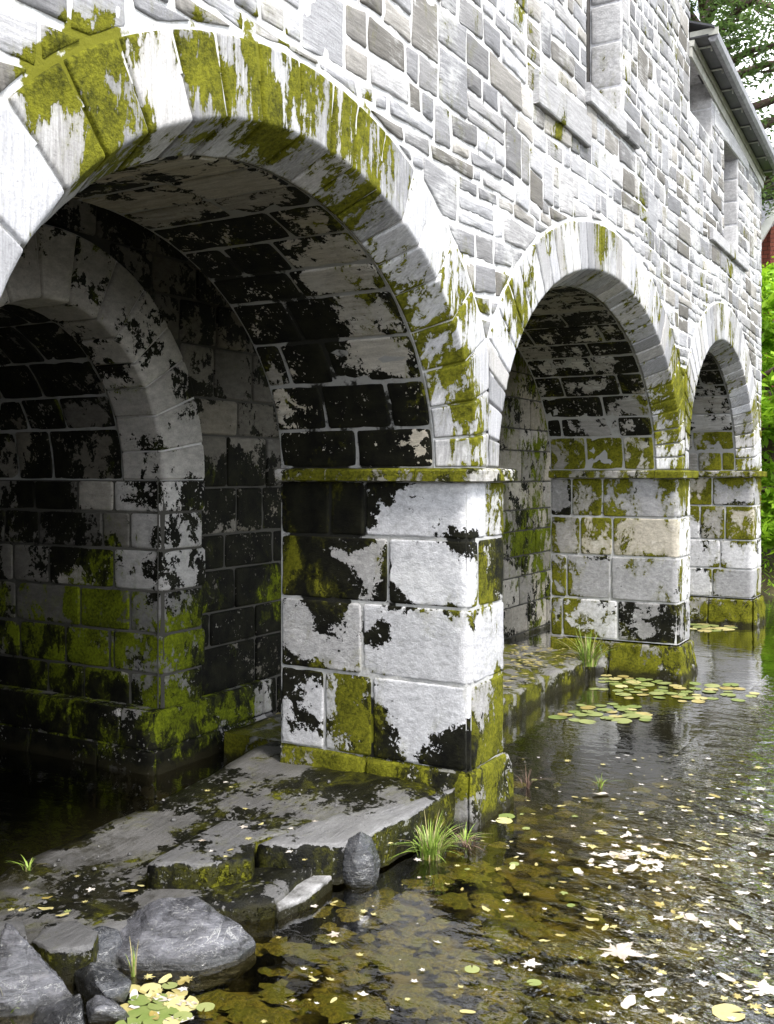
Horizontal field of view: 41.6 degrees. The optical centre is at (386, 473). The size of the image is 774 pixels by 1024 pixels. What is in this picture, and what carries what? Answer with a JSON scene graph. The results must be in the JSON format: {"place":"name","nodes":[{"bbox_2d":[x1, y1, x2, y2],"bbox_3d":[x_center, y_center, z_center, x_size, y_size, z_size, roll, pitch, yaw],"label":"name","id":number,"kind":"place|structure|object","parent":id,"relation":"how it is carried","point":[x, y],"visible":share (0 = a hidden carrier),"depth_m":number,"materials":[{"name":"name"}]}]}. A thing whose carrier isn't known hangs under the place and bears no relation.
{"place":"outdoors","nodes":[
{"label":"outdoors","id":0,"kind":"place"},
{"bbox_2d":[0,438,773,1023],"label":"pond bed","id":1,"kind":"object","parent":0,"point":[30,828],"visible":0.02,"depth_m":6.06,"materials":[{"name":"soil"}]},
{"bbox_2d":[0,741,514,1023],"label":"arch apron","id":2,"kind":"object","parent":1,"relation":"on","point":[263,780],"visible":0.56,"depth_m":5.20,"materials":[{"name":"stone"}]},
{"bbox_2d":[0,920,26,939],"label":"edge block","id":3,"kind":"structure","parent":2,"relation":"on","point":[19,926],"depth_m":4.20,"materials":[{"name":"stone"}]},
{"bbox_2d":[12,855,34,870],"bbox_3d":[-1.761,1.917,4.993,0.223,0.065,0.121,0,0,30],"label":"grass tuft","id":4,"kind":"object","parent":2,"relation":"on","point":[26,866],"visible":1,"depth_m":5.00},
{"bbox_2d":[37,907,53,909],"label":"floating leaf","id":5,"kind":"object","parent":2,"relation":"on","point":[44,908],"visible":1,"depth_m":4.47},
{"bbox_2d":[31,920,98,1021],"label":"edge block","id":6,"kind":"structure","parent":2,"relation":"on","point":[66,950],"depth_m":4.02,"materials":[{"name":"stone"}]},
{"bbox_2d":[13,780,382,915],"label":"fallen leaves","id":7,"kind":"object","parent":2,"relation":"on","point":[75,896],"depth_m":5.03,"materials":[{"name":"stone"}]},
{"bbox_2d":[146,817,313,889],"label":"broken slab","id":8,"kind":"structure","parent":2,"relation":"on","point":[194,863],"depth_m":4.78,"materials":[{"name":"stone"}]},
{"bbox_2d":[275,875,332,929],"bbox_3d":[-0.395,1.990,4.796,0.196,0.109,0.493,0,0,40],"label":"broken slab","id":9,"kind":"object","parent":2,"relation":"on","point":[296,902],"depth_m":4.70,"materials":[{"name":"stone"}]},
{"bbox_2d":[255,788,454,884],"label":"broken slab","id":10,"kind":"structure","parent":2,"relation":"on","point":[320,846],"depth_m":5.14,"materials":[{"name":"stone"}]},
{"bbox_2d":[0,0,773,888],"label":"stone mill building","id":11,"kind":"structure","parent":1,"relation":"on","point":[380,382],"depth_m":6.71,"materials":[{"name":"grey stone"}]},
{"bbox_2d":[563,0,639,149],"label":"window","id":12,"kind":"structure","parent":11,"relation":"in","point":[603,91],"depth_m":8.35,"materials":[{"name":"stone"}]},
{"bbox_2d":[688,58,711,138],"bbox_3d":[3.142,-3.981,10.828,0.391,0.643,1.070,0,0,30],"label":"window","id":13,"kind":"structure","parent":11,"relation":"in","point":[700,100],"depth_m":11.21,"materials":[{"name":"stone"}]},
{"bbox_2d":[709,109,748,271],"bbox_3d":[3.914,-3.280,12.051,0.373,1.504,2.194,0,0,30],"label":"window","id":14,"kind":"structure","parent":11,"relation":"in","point":[728,244],"depth_m":12.42,"materials":[{"name":"stone"}]},
{"bbox_2d":[223,644,599,791],"bbox_3d":[0.507,2.300,8.697,1.322,1.000,4.390,0,0,30],"label":"arch apron","id":15,"kind":"object","parent":1,"relation":"on","point":[521,695],"visible":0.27,"depth_m":8.86,"materials":[{"name":"stone"}]},
{"bbox_2d":[267,644,583,719],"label":"leaf litter","id":16,"kind":"object","parent":15,"relation":"on","point":[538,663],"visible":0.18,"depth_m":9.72,"materials":[{"name":"plant"}]},
{"bbox_2d":[555,629,613,666],"bbox_3d":[1.969,1.681,10.057,0.755,0.398,0.856,0,0,17],"label":"grass tuft","id":17,"kind":"object","parent":15,"relation":"on","point":[588,659],"visible":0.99,"depth_m":9.91,"materials":[{"name":"plant"}]},
{"bbox_2d":[689,0,773,218],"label":"tall tree","id":18,"kind":"object","parent":1,"relation":"on","point":[703,5],"visible":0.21,"depth_m":23.68,"materials":[{"name":"green plant"}]},
{"bbox_2d":[697,0,773,137],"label":"pale tree","id":19,"kind":"object","parent":1,"relation":"on","point":[730,29],"visible":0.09,"depth_m":22.29,"materials":[{"name":"green plant"}]},
{"bbox_2d":[761,268,773,560],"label":"bank shrub","id":20,"kind":"object","parent":1,"relation":"on","point":[767,413],"visible":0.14,"depth_m":17.65,"materials":[{"name":"green plant"}]},
{"bbox_2d":[761,200,773,421],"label":"tiled house","id":21,"kind":"structure","parent":1,"relation":"on","point":[767,236],"depth_m":27.50,"materials":[{"name":"red tile"}]},
{"bbox_2d":[761,256,773,507],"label":"bank shrub","id":22,"kind":"object","parent":1,"relation":"on","point":[767,365],"visible":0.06,"depth_m":20.53,"materials":[{"name":"green plant"}]},
{"bbox_2d":[761,450,773,543],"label":"bank shrub","id":23,"kind":"object","parent":1,"relation":"on","point":[764,505],"visible":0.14,"depth_m":18.56,"materials":[{"name":"green plant"}]},
{"bbox_2d":[761,545,773,595],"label":"undergrowth","id":24,"kind":"object","parent":1,"relation":"on","point":[768,564],"visible":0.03,"depth_m":17.16,"materials":[{"name":"green plant"}]},
{"bbox_2d":[762,175,773,200],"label":"tree","id":25,"kind":"object","parent":1,"relation":"on","point":[772,183],"visible":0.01,"depth_m":32.13,"materials":[{"name":"green plant"}]},
{"bbox_2d":[0,592,773,1023],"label":"water","id":26,"kind":"structure","parent":0,"point":[740,656],"depth_m":7.59,"materials":[{"name":"liquid"}]},
{"bbox_2d":[0,923,72,1023],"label":"tilted rock","id":27,"kind":"object","parent":26,"relation":"on","point":[31,981],"visible":0.83,"depth_m":3.81,"materials":[{"name":"stone"}]},
{"bbox_2d":[31,994,85,1023],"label":"rock","id":28,"kind":"object","parent":26,"relation":"on","point":[69,1010],"visible":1,"depth_m":3.68,"materials":[{"name":"stone"}]},
{"bbox_2d":[74,962,131,1005],"bbox_3d":[-1.100,1.971,3.921,0.145,0.152,0.294,0,0,-43],"label":"grey rock","id":29,"kind":"object","parent":26,"relation":"on","point":[108,981],"visible":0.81,"depth_m":3.87,"materials":[{"name":"stone"}]},
{"bbox_2d":[86,995,128,1023],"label":"rock","id":30,"kind":"object","parent":26,"relation":"on","point":[100,1009],"visible":0.98,"depth_m":3.71,"materials":[{"name":"stone"}]},
{"bbox_2d":[93,926,122,969],"bbox_3d":[-1.266,1.939,4.153,0.402,0.148,0.229,0,0,-11],"label":"dark rock","id":31,"kind":"object","parent":26,"relation":"on","point":[110,941],"visible":0.29,"depth_m":4.17,"materials":[{"name":"stone"}]},
{"bbox_2d":[115,1017,141,1023],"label":"lily pad","id":32,"kind":"object","parent":26,"relation":"on","point":[130,1020],"visible":1,"depth_m":3.71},
{"bbox_2d":[120,1003,136,1012],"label":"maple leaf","id":33,"kind":"object","parent":26,"relation":"on","point":[125,1007],"visible":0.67,"depth_m":3.81,"materials":[{"name":"yellow plant"}]},
{"bbox_2d":[122,936,138,976],"bbox_3d":[-1.011,1.927,4.054,0.062,0.145,0.072,0,0,10],"label":"grass tuft","id":34,"kind":"object","parent":26,"relation":"on","point":[133,969],"visible":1,"depth_m":4.04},
{"bbox_2d":[129,984,139,992],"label":"lily pad","id":35,"kind":"object","parent":26,"relation":"on","point":[136,987],"visible":0.65,"depth_m":3.96,"materials":[{"name":"yellow plant"}]},
{"bbox_2d":[130,989,138,999],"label":"floating leaf","id":36,"kind":"object","parent":26,"relation":"on","point":[134,992],"visible":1,"depth_m":3.90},
{"bbox_2d":[128,994,150,1005],"bbox_3d":[-0.936,1.994,3.854,0.084,0.004,0.087,1,-1,-3],"label":"lily pad","id":37,"kind":"object","parent":26,"relation":"on","point":[140,1000],"visible":1,"depth_m":3.85,"materials":[{"name":"plant"}]},
{"bbox_2d":[128,1006,158,1021],"bbox_3d":[-0.903,1.997,3.762,0.123,0.002,0.118,-1,0,26],"label":"lily pad","id":38,"kind":"object","parent":26,"relation":"on","point":[144,1011],"visible":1,"depth_m":3.77,"materials":[{"name":"plant"}]},
{"bbox_2d":[140,983,160,993],"bbox_3d":[-0.916,1.995,3.944,0.083,0.002,0.083,1,1,11],"label":"lily pad","id":39,"kind":"object","parent":26,"relation":"on","point":[150,986],"visible":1,"depth_m":3.95,"materials":[{"name":"yellow plant"}]},
{"bbox_2d":[143,1016,162,1023],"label":"lily pad","id":40,"kind":"object","parent":26,"relation":"on","point":[149,1020],"visible":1,"depth_m":3.71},
{"bbox_2d":[149,1010,158,1019],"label":"floating leaf","id":41,"kind":"object","parent":40,"relation":"on","point":[153,1013],"visible":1,"depth_m":3.75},
{"bbox_2d":[147,1000,168,1009],"bbox_3d":[-0.857,1.996,3.825,0.085,0.003,0.089,-1,-2,31],"label":"lily pad","id":42,"kind":"object","parent":26,"relation":"on","point":[159,1005],"visible":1,"depth_m":3.82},
{"bbox_2d":[152,993,166,1000],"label":"lily pad","id":43,"kind":"object","parent":26,"relation":"on","point":[162,994],"visible":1,"depth_m":3.87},
{"bbox_2d":[153,993,166,1000],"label":"floating leaf","id":44,"kind":"object","parent":43,"relation":"on","point":[163,997],"visible":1,"depth_m":3.87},
{"bbox_2d":[158,974,171,982],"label":"floating leaf","id":45,"kind":"object","parent":26,"relation":"on","point":[165,978],"visible":1,"depth_m":4.02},
{"bbox_2d":[158,1007,178,1019],"bbox_3d":[-0.815,1.996,3.762,0.090,0.003,0.093,0,1,26],"label":"lily pad","id":46,"kind":"object","parent":26,"relation":"on","point":[164,1013],"visible":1,"depth_m":3.77,"materials":[{"name":"plant"}]},
{"bbox_2d":[161,982,177,988],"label":"lily pad","id":47,"kind":"object","parent":26,"relation":"on","point":[170,985],"visible":1,"depth_m":3.97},
{"bbox_2d":[163,1017,180,1023],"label":"lily pad","id":48,"kind":"object","parent":26,"relation":"on","point":[173,1021],"visible":1,"depth_m":3.71,"materials":[{"name":"yellow plant"}]},
{"bbox_2d":[166,989,187,998],"bbox_3d":[-0.809,1.997,3.907,0.086,0.003,0.085,-1,-1,41],"label":"lily pad","id":49,"kind":"object","parent":26,"relation":"on","point":[178,992],"visible":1,"depth_m":3.91,"materials":[{"name":"yellow plant"}]},
{"bbox_2d":[167,995,198,1011],"bbox_3d":[-0.768,1.996,3.832,0.116,0.007,0.116,0,0,5],"label":"lily pad","id":50,"kind":"object","parent":26,"relation":"on","point":[174,1002],"visible":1,"depth_m":3.83,"materials":[{"name":"yellow plant"}]},
{"bbox_2d":[173,1011,192,1020],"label":"lily pad","id":51,"kind":"object","parent":26,"relation":"on","point":[185,1014],"visible":1,"depth_m":3.75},
{"bbox_2d":[177,975,191,982],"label":"maple leaf","id":52,"kind":"object","parent":26,"relation":"on","point":[187,978],"visible":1,"depth_m":4.01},
{"bbox_2d":[116,896,255,991],"bbox_3d":[-0.893,1.974,4.301,0.686,0.237,0.424,0,0,0],"label":"boulder","id":53,"kind":"object","parent":26,"relation":"on","point":[203,944],"visible":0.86,"depth_m":4.20,"materials":[{"name":"stone"}]},
{"bbox_2d":[196,1002,214,1011],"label":"lily pad","id":54,"kind":"object","parent":26,"relation":"on","point":[208,1006],"visible":1,"depth_m":3.81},
{"bbox_2d":[327,931,338,936],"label":"maple leaf","id":55,"kind":"object","parent":26,"relation":"on","point":[333,934],"visible":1,"depth_m":4.40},
{"bbox_2d":[342,832,380,894],"bbox_3d":[-0.127,1.915,4.967,0.206,0.329,0.163,0,0,-23],"label":"rounded rock","id":56,"kind":"object","parent":26,"relation":"on","point":[361,862],"visible":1,"depth_m":4.91,"materials":[{"name":"stone"}]},
{"bbox_2d":[391,811,479,861],"bbox_3d":[0.191,1.879,5.331,0.604,0.241,0.615,0,0,30],"label":"grass tuft","id":57,"kind":"object","parent":26,"relation":"on","point":[429,846],"visible":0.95,"depth_m":5.30,"materials":[{"name":"plant"}]},
{"bbox_2d":[193,781,707,1023],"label":"submerged weed","id":58,"kind":"object","parent":26,"relation":"in","point":[423,1005],"visible":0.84,"depth_m":4.45,"materials":[{"name":"plant"}]},
{"bbox_2d":[440,821,491,845],"bbox_3d":[0.439,1.936,5.510,0.252,0.128,0.289,0,0,-31],"label":"grass tuft","id":59,"kind":"object","parent":26,"relation":"on","point":[464,831],"visible":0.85,"depth_m":5.51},
{"bbox_2d":[460,1009,475,1012],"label":"floating leaf","id":60,"kind":"object","parent":26,"relation":"on","point":[466,1011],"visible":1,"depth_m":3.78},
{"bbox_2d":[449,832,487,852],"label":"dead twigs","id":61,"kind":"object","parent":26,"relation":"on","point":[464,843],"visible":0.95,"depth_m":5.46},
{"bbox_2d":[465,965,479,972],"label":"floating leaf","id":62,"kind":"object","parent":26,"relation":"on","point":[470,969],"visible":1,"depth_m":4.10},
{"bbox_2d":[496,817,512,823],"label":"lily pad","id":63,"kind":"object","parent":26,"relation":"on","point":[503,820],"visible":1,"depth_m":5.85,"materials":[{"name":"yellow plant"}]},
{"bbox_2d":[499,813,514,818],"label":"lily pad","id":64,"kind":"object","parent":26,"relation":"on","point":[509,815],"visible":1,"depth_m":5.94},
{"bbox_2d":[284,755,773,1023],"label":"petal scraps","id":65,"kind":"object","parent":26,"relation":"on","point":[362,993],"visible":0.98,"depth_m":4.43,"materials":[{"name":"white plant"}]},
{"bbox_2d":[520,958,540,967],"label":"maple leaf","id":66,"kind":"object","parent":26,"relation":"on","point":[532,962],"visible":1,"depth_m":4.14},
{"bbox_2d":[527,979,541,985],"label":"floating leaf","id":67,"kind":"object","parent":26,"relation":"on","point":[536,982],"visible":1,"depth_m":3.99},
{"bbox_2d":[308,755,771,1022],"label":"leaf scraps","id":68,"kind":"object","parent":26,"relation":"on","point":[358,954],"visible":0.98,"depth_m":4.46,"materials":[{"name":"plant"}]},
{"bbox_2d":[548,715,567,718],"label":"lily pad","id":69,"kind":"object","parent":26,"relation":"on","point":[555,716],"visible":1,"depth_m":8.32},
{"bbox_2d":[558,713,572,715],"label":"lily pad","id":70,"kind":"object","parent":26,"relation":"on","point":[565,714],"visible":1,"depth_m":8.42,"materials":[{"name":"yellow plant"}]},
{"bbox_2d":[573,868,583,873],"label":"floating leaf","id":71,"kind":"object","parent":26,"relation":"on","point":[577,870],"visible":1,"depth_m":5.10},
{"bbox_2d":[579,719,595,723],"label":"lily pad","id":72,"kind":"object","parent":26,"relation":"on","point":[586,721],"visible":1,"depth_m":8.19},
{"bbox_2d":[580,705,595,708],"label":"lily pad","id":73,"kind":"object","parent":26,"relation":"on","point":[587,707],"visible":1,"depth_m":8.68,"materials":[{"name":"yellow plant"}]},
{"bbox_2d":[584,917,598,920],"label":"floating leaf","id":74,"kind":"object","parent":26,"relation":"on","point":[592,919],"visible":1,"depth_m":4.55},
{"bbox_2d":[587,712,602,715],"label":"lily pad","id":75,"kind":"object","parent":26,"relation":"on","point":[595,714],"visible":1,"depth_m":8.42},
{"bbox_2d":[588,775,619,787],"bbox_3d":[1.380,1.946,6.473,0.258,0.109,0.189,0,0,30],"label":"grass tuft","id":76,"kind":"object","parent":26,"relation":"on","point":[599,784],"visible":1,"depth_m":6.48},
{"bbox_2d":[597,708,611,710],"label":"lily pad","id":77,"kind":"object","parent":26,"relation":"on","point":[604,709],"visible":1,"depth_m":8.60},
{"bbox_2d":[609,851,624,858],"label":"floating leaf","id":78,"kind":"object","parent":26,"relation":"on","point":[614,853],"visible":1,"depth_m":5.33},
{"bbox_2d":[613,705,628,708],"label":"lily pad","id":79,"kind":"object","parent":26,"relation":"on","point":[620,707],"visible":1,"depth_m":8.70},
{"bbox_2d":[611,718,631,723],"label":"lily pad","id":80,"kind":"object","parent":26,"relation":"on","point":[623,720],"visible":1,"depth_m":8.22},
{"bbox_2d":[615,692,630,695],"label":"lily pad","id":81,"kind":"object","parent":26,"relation":"on","point":[625,694],"visible":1,"depth_m":9.18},
{"bbox_2d":[598,941,648,960],"bbox_3d":[0.980,1.987,4.232,0.211,0.012,0.200,-2,-2,26],"label":"maple leaf","id":82,"kind":"object","parent":26,"relation":"on","point":[622,951],"visible":1,"depth_m":4.24,"materials":[{"name":"plant"}]},
{"bbox_2d":[621,995,635,1008],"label":"floating leaf","id":83,"kind":"object","parent":26,"relation":"on","point":[628,1002],"visible":1,"depth_m":3.83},
{"bbox_2d":[623,865,637,871],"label":"floating leaf","id":84,"kind":"object","parent":26,"relation":"on","point":[632,868],"visible":1,"depth_m":5.13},
{"bbox_2d":[622,713,641,717],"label":"lily pad","id":85,"kind":"object","parent":26,"relation":"on","point":[633,715],"visible":1,"depth_m":8.38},
{"bbox_2d":[626,680,640,683],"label":"lily pad","id":86,"kind":"object","parent":26,"relation":"on","point":[631,681],"visible":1,"depth_m":9.72,"materials":[{"name":"yellow plant"}]},
{"bbox_2d":[627,705,641,707],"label":"lily pad","id":87,"kind":"object","parent":26,"relation":"on","point":[633,706],"visible":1,"depth_m":8.71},
{"bbox_2d":[635,712,652,715],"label":"lily pad","id":88,"kind":"object","parent":26,"relation":"on","point":[644,713],"visible":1,"depth_m":8.45,"materials":[{"name":"yellow plant"}]},
{"bbox_2d":[635,858,653,863],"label":"floating leaf","id":89,"kind":"object","parent":26,"relation":"on","point":[644,861],"visible":1,"depth_m":5.22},
{"bbox_2d":[639,682,654,685],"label":"lily pad","id":90,"kind":"object","parent":26,"relation":"on","point":[649,684],"visible":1,"depth_m":9.62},
{"bbox_2d":[645,988,666,997],"bbox_3d":[1.031,1.990,3.902,0.103,0.008,0.045,0,0,-26],"label":"floating leaf","id":91,"kind":"object","parent":26,"relation":"on","point":[658,992],"visible":1,"depth_m":3.90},
{"bbox_2d":[649,691,664,694],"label":"lily pad","id":92,"kind":"object","parent":26,"relation":"on","point":[656,693],"visible":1,"depth_m":9.22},
{"bbox_2d":[654,915,665,920],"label":"floating leaf","id":93,"kind":"object","parent":26,"relation":"on","point":[661,918],"visible":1,"depth_m":4.56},
{"bbox_2d":[654,901,666,907],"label":"floating leaf","id":94,"kind":"object","parent":26,"relation":"on","point":[660,904],"visible":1,"depth_m":4.71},
{"bbox_2d":[664,1013,685,1023],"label":"floating leaf","id":95,"kind":"object","parent":26,"relation":"on","point":[675,1018],"visible":1,"depth_m":3.72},
{"bbox_2d":[685,913,697,920],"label":"floating leaf","id":96,"kind":"object","parent":26,"relation":"on","point":[690,916],"visible":1,"depth_m":4.57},
{"bbox_2d":[691,699,705,702],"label":"lily pad","id":97,"kind":"object","parent":26,"relation":"on","point":[696,701],"visible":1,"depth_m":8.90,"materials":[{"name":"yellow plant"}]},
{"bbox_2d":[692,625,707,627],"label":"lily pad","id":98,"kind":"object","parent":26,"relation":"on","point":[697,626],"visible":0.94,"depth_m":13.24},
{"bbox_2d":[693,696,707,699],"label":"lily pad","id":99,"kind":"object","parent":26,"relation":"on","point":[699,697],"visible":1,"depth_m":9.06,"materials":[{"name":"yellow plant"}]},
{"bbox_2d":[699,980,709,986],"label":"floating leaf","id":100,"kind":"object","parent":26,"relation":"on","point":[703,984],"visible":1,"depth_m":3.98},
{"bbox_2d":[699,919,713,926],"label":"floating leaf","id":101,"kind":"object","parent":26,"relation":"on","point":[706,923],"visible":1,"depth_m":4.52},
{"bbox_2d":[704,684,719,687],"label":"lily pad","id":102,"kind":"object","parent":26,"relation":"on","point":[712,685],"visible":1,"depth_m":9.57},
{"bbox_2d":[715,627,734,630],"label":"lily pad","id":103,"kind":"object","parent":26,"relation":"on","point":[723,628],"visible":1,"depth_m":13.07,"materials":[{"name":"yellow plant"}]},
{"bbox_2d":[717,973,735,981],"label":"floating leaf","id":104,"kind":"object","parent":26,"relation":"on","point":[725,976],"visible":1,"depth_m":4.03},
{"bbox_2d":[720,693,735,695],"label":"lily pad","id":105,"kind":"object","parent":26,"relation":"on","point":[727,694],"visible":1,"depth_m":9.17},
{"bbox_2d":[712,1003,744,1020],"bbox_3d":[1.263,1.994,3.767,0.118,0.005,0.116,0,0,-18],"label":"lily pad","id":106,"kind":"object","parent":26,"relation":"on","point":[723,1011],"visible":1,"depth_m":3.77,"materials":[{"name":"yellow plant"}]},
{"bbox_2d":[722,683,738,685],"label":"lily pad","id":107,"kind":"object","parent":26,"relation":"on","point":[730,684],"visible":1,"depth_m":9.61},
{"bbox_2d":[729,919,740,929],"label":"floating leaf","id":108,"kind":"object","parent":26,"relation":"on","point":[735,924],"visible":1,"depth_m":4.50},
{"bbox_2d":[744,981,758,984],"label":"floating leaf","id":109,"kind":"object","parent":26,"relation":"on","point":[752,982],"visible":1,"depth_m":3.99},
{"bbox_2d":[748,1002,763,1010],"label":"floating leaf","id":110,"kind":"object","parent":26,"relation":"on","point":[755,1006],"visible":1,"depth_m":3.81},
{"bbox_2d":[749,979,773,995],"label":"maple leaf","id":111,"kind":"object","parent":26,"relation":"on","point":[763,986],"visible":1,"depth_m":3.94,"materials":[{"name":"plant"}]},
{"bbox_2d":[764,1007,773,1015],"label":"floating leaf","id":112,"kind":"object","parent":26,"relation":"on","point":[770,1011],"visible":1,"depth_m":3.77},
{"bbox_2d":[515,765,542,788],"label":"dry grass","id":113,"kind":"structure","parent":0,"point":[528,783],"depth_m":6.50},
{"bbox_2d":[691,0,773,146],"label":"sky","id":114,"kind":"structure","parent":0,"point":[756,93],"materials":[{"name":"white"}]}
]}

